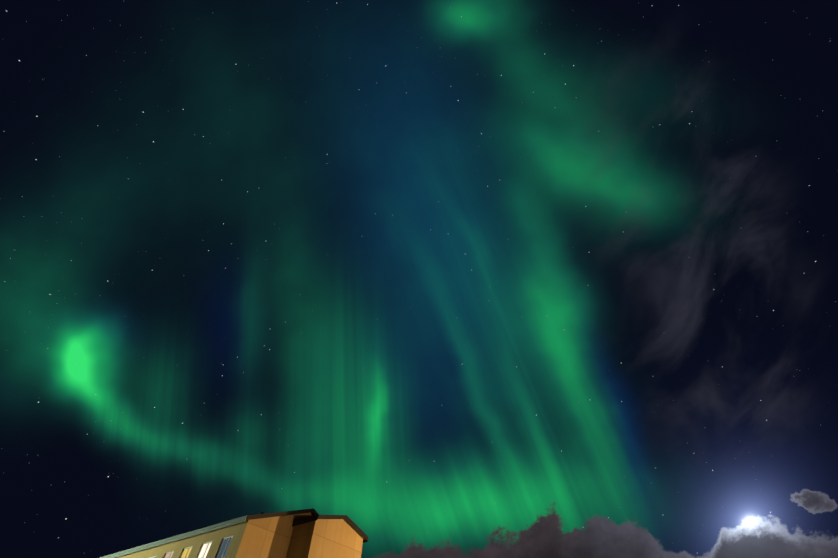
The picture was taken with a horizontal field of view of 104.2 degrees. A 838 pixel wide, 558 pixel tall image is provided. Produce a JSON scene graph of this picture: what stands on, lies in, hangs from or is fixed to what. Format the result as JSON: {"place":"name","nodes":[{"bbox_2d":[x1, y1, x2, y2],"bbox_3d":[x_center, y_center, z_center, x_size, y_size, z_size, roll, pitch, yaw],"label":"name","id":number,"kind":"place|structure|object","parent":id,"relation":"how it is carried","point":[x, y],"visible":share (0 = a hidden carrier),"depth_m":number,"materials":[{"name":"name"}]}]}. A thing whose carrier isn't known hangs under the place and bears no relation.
{"place":"outdoors","nodes":[
{"label":"outdoors","id":0,"kind":"place"},
{"bbox_2d":[0,0,837,557],"label":"sky","id":1,"kind":"structure","parent":0,"point":[443,278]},
{"label":"ground","id":2,"kind":"structure","parent":0,"visible":0},
{"bbox_2d":[100,508,367,557],"bbox_3d":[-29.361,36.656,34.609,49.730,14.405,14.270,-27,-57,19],"label":"apartment block","id":3,"kind":"structure","parent":2,"relation":"on","point":[308,533],"depth_m":29.60,"materials":[{"name":"paint"}]},
{"bbox_2d":[181,548,191,557],"bbox_3d":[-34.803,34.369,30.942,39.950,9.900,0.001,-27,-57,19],"label":"yellow glass panes","id":4,"kind":"object","parent":3,"relation":"attached to","point":[184,553],"depth_m":29.29,"materials":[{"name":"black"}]},
{"bbox_2d":[149,536,232,557],"bbox_3d":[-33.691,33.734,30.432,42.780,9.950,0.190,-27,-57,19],"label":"window frames","id":5,"kind":"structure","parent":3,"relation":"attached to","point":[229,537],"depth_m":28.48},
{"bbox_2d":[154,537,232,557],"bbox_3d":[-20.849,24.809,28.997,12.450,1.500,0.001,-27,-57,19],"label":"glass panes","id":6,"kind":"object","parent":5,"relation":"attached to","point":[222,548],"visible":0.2,"depth_m":27.27,"materials":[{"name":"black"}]},
{"bbox_2d":[198,543,210,557],"bbox_3d":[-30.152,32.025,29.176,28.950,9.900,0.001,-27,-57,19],"label":"panes","id":7,"kind":"object","parent":5,"relation":"attached to","point":[204,547],"visible":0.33,"depth_m":28.27,"materials":[{"name":"white glass"}]}
]}

